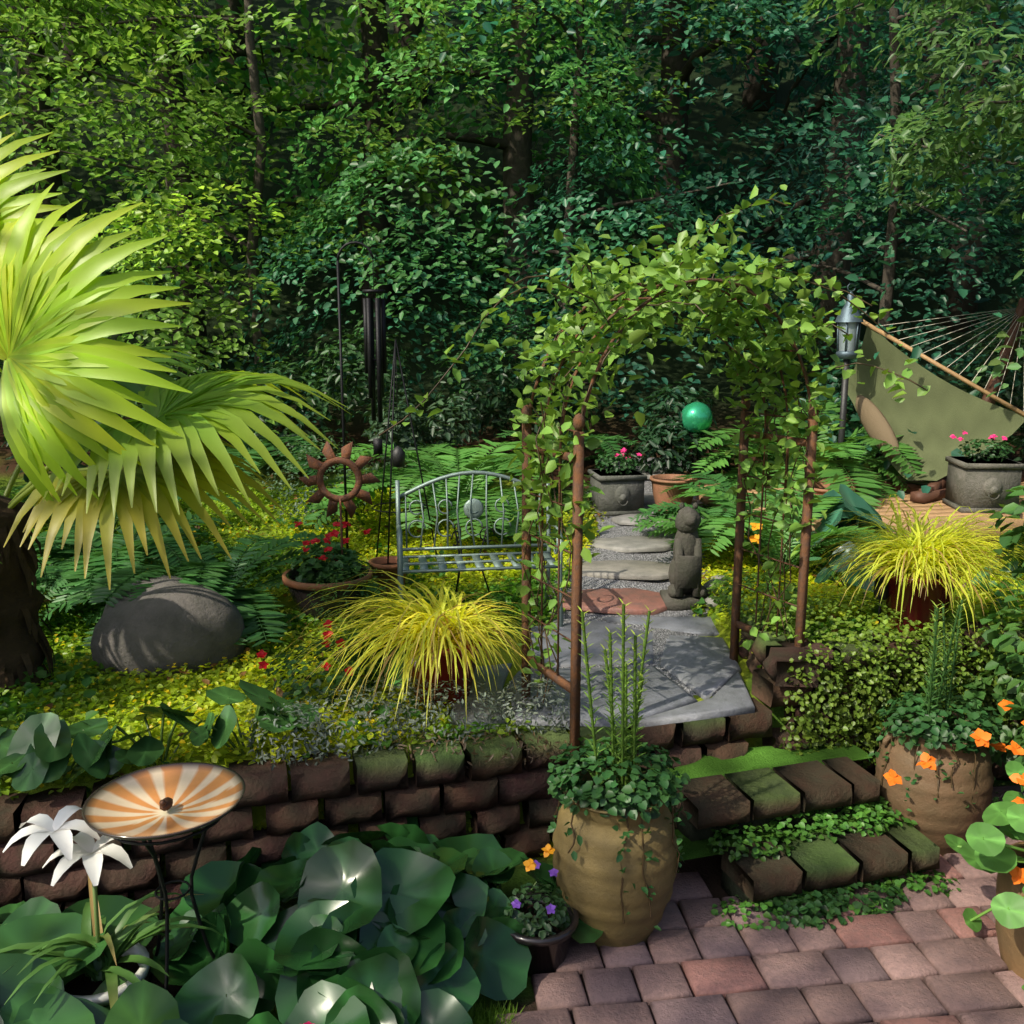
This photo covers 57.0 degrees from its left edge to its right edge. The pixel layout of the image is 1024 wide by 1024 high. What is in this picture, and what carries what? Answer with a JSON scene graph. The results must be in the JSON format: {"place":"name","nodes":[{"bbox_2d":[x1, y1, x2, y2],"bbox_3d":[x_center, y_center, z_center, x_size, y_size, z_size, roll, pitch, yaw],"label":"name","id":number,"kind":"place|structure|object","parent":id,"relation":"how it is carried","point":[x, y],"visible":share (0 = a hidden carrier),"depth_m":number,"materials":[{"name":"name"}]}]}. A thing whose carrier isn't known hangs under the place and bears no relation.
{"place":"outdoors","nodes":[
{"label":"outdoors","id":0,"kind":"place"},
{"bbox_2d":[0,0,1023,1023],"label":"terrain","id":1,"kind":"structure","parent":0,"point":[675,369],"depth_m":15.27,"materials":[{"name":"green plant"}]},
{"bbox_2d":[111,797,221,990],"bbox_3d":[-1.198,1.410,3.336,0.410,0.866,0.440,0,11,0],"label":"birdbath stand","id":2,"kind":"object","parent":1,"relation":"on","point":[166,803],"visible":0.55,"depth_m":3.28,"materials":[{"name":"black metal"}]},
{"bbox_2d":[82,762,244,840],"bbox_3d":[-1.200,1.022,3.275,0.532,0.072,0.532,0,11,0],"label":"birdbath bowl","id":3,"kind":"object","parent":2,"relation":"on","point":[127,806],"visible":0.95,"depth_m":3.31,"materials":[{"name":"orange ceramic"}]},
{"bbox_2d":[0,112,349,696],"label":"palm","id":4,"kind":"object","parent":1,"relation":"on","point":[69,374],"depth_m":4.07,"materials":[{"name":"green plant"}]},
{"bbox_2d":[298,441,380,575],"bbox_3d":[-1.120,0.114,6.186,0.539,1.181,0.014,0,11,0],"label":"sun ornament","id":5,"kind":"object","parent":1,"relation":"on","point":[322,491],"visible":0.94,"depth_m":6.12,"materials":[{"name":"brown metal"}]},
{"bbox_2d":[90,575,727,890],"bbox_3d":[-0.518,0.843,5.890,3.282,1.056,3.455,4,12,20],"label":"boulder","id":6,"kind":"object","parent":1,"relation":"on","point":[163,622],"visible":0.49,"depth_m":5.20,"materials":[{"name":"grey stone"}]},
{"bbox_2d":[395,470,562,626],"bbox_3d":[-0.223,0.254,6.100,1.032,0.978,0.591,-2,11,-8],"label":"iron bench","id":7,"kind":"object","parent":1,"relation":"on","point":[473,508],"visible":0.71,"depth_m":6.22,"materials":[{"name":"grey metal"}]},
{"bbox_2d":[61,564,960,1006],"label":"plant pots","id":8,"kind":"object","parent":1,"relation":"on","point":[549,954],"visible":0.33,"depth_m":4.77,"materials":[{"name":"ceramic"}]},
{"bbox_2d":[0,0,1023,499],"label":"forest","id":9,"kind":"object","parent":1,"relation":"on","point":[392,158],"depth_m":10.24,"materials":[{"name":"green plant"}]},
{"bbox_2d":[0,484,1023,1023],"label":"hosta plants","id":10,"kind":"object","parent":1,"relation":"on","point":[408,922],"visible":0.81,"depth_m":3.47,"materials":[{"name":"green plant"}]},
{"bbox_2d":[0,616,1023,917],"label":"retaining wall","id":11,"kind":"structure","parent":1,"relation":"on","point":[490,796],"depth_m":4.24,"materials":[{"name":"stone"}]},
{"bbox_2d":[649,743,895,860],"bbox_3d":[1.205,1.347,4.508,1.430,0.209,0.560,-3,11,-16],"label":"moss","id":12,"kind":"object","parent":11,"relation":"on","point":[760,757],"visible":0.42,"depth_m":4.62,"materials":[{"name":"green plant"}]},
{"bbox_2d":[0,438,1023,1008],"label":"green plants","id":13,"kind":"object","parent":1,"relation":"on","point":[626,762],"visible":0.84,"depth_m":4.31,"materials":[{"name":"green plant"}]},
{"bbox_2d":[3,805,132,885],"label":"white lily flowers","id":14,"kind":"object","parent":13,"relation":"on","point":[88,850],"visible":0.96,"depth_m":3.17,"materials":[{"name":"white plant"}]},
{"bbox_2d":[0,302,1023,792],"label":"shrub foliage","id":15,"kind":"object","parent":1,"relation":"on","point":[1010,640],"visible":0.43,"depth_m":9.00,"materials":[{"name":"green plant"}]},
{"bbox_2d":[0,471,1023,1023],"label":"ground cover plants","id":16,"kind":"object","parent":1,"relation":"on","point":[76,669],"visible":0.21,"depth_m":5.49,"materials":[{"name":"green plant"}]},
{"bbox_2d":[1,396,1023,646],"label":"fern plants","id":17,"kind":"object","parent":1,"relation":"on","point":[65,578],"visible":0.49,"depth_m":7.16,"materials":[{"name":"green plant"}]},
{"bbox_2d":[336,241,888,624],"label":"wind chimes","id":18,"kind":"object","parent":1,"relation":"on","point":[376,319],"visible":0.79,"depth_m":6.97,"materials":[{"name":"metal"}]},
{"bbox_2d":[521,278,818,763],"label":"garden arch","id":19,"kind":"structure","parent":1,"relation":"on","point":[572,687],"depth_m":4.63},
{"bbox_2d":[379,184,929,709],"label":"arch vine leaves","id":20,"kind":"object","parent":19,"relation":"on","point":[669,274],"visible":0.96,"depth_m":4.46,"materials":[{"name":"green plant"}]},
{"bbox_2d":[588,456,1023,515],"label":"lion head planters","id":21,"kind":"object","parent":1,"relation":"on","point":[978,485],"visible":0.97,"depth_m":7.67,"materials":[{"name":"stone"}]},
{"bbox_2d":[684,298,1023,553],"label":"wood hammock stand","id":22,"kind":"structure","parent":1,"relation":"on","point":[917,499],"depth_m":8.03,"materials":[{"name":"brown wood"}]},
{"bbox_2d":[835,283,863,482],"bbox_3d":[2.980,-1.073,8.451,0.260,1.909,0.225,0,11,0],"label":"post lantern","id":23,"kind":"object","parent":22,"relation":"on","point":[847,320],"visible":0.74,"depth_m":8.32,"materials":[{"name":"metal"}]},
{"bbox_2d":[848,327,1023,480],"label":"hammock","id":24,"kind":"object","parent":22,"relation":"on","point":[938,414],"visible":0.84,"depth_m":8.32,"materials":[{"name":"fabric"}]},
{"bbox_2d":[861,308,1023,416],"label":"hammock ropes","id":25,"kind":"object","parent":24,"relation":"on","point":[952,373],"visible":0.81,"depth_m":8.35,"materials":[{"name":"beige fabric"}]},
{"bbox_2d":[504,458,724,699],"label":"gravel path","id":26,"kind":"structure","parent":0,"point":[660,636],"depth_m":6.82,"materials":[{"name":"grey gravel"}]},
{"bbox_2d":[450,470,754,727],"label":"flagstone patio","id":27,"kind":"structure","parent":26,"relation":"on","point":[704,668],"depth_m":5.35,"materials":[{"name":"grey stone"}]},
{"bbox_2d":[660,502,707,610],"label":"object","id":28,"kind":"object","parent":26,"relation":"on","point":[685,586],"visible":0.99,"depth_m":6.29,"materials":[{"name":"stone"}]},
{"bbox_2d":[682,402,712,499],"bbox_3d":[1.720,-0.573,8.853,0.300,0.920,0.300,0,11,0],"label":"gazing ball","id":29,"kind":"object","parent":26,"relation":"on","point":[697,416],"visible":0.83,"depth_m":8.70,"materials":[{"name":"green glass"}]},
{"bbox_2d":[493,785,1023,1023],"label":"paver paving","id":30,"kind":"structure","parent":0,"point":[921,957],"depth_m":3.62,"materials":[{"name":"brown brick"}]},
{"bbox_2d":[282,474,1023,978],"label":"clay pots","id":31,"kind":"object","parent":30,"relation":"on","point":[588,882],"visible":0.54,"depth_m":3.74,"materials":[{"name":"brown ceramic"}]},
{"bbox_2d":[64,479,1023,995],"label":"pot soil","id":32,"kind":"structure","parent":31,"relation":"in","point":[82,985],"depth_m":3.37,"materials":[{"name":"brown soil"}]},
{"bbox_2d":[256,430,1023,1023],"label":"flowers","id":33,"kind":"object","parent":32,"relation":"on","point":[928,760],"visible":0.84,"depth_m":3.87,"materials":[{"name":"plant"}]},
{"bbox_2d":[276,494,1023,723],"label":"golden grass plants","id":34,"kind":"object","parent":32,"relation":"on","point":[454,624],"visible":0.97,"depth_m":4.79,"materials":[{"name":"yellow plant"}]},
{"bbox_2d":[944,761,1023,989],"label":"nasturtium leaves","id":35,"kind":"object","parent":32,"relation":"on","point":[985,848],"visible":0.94,"depth_m":3.44,"materials":[{"name":"green plant"}]}
]}

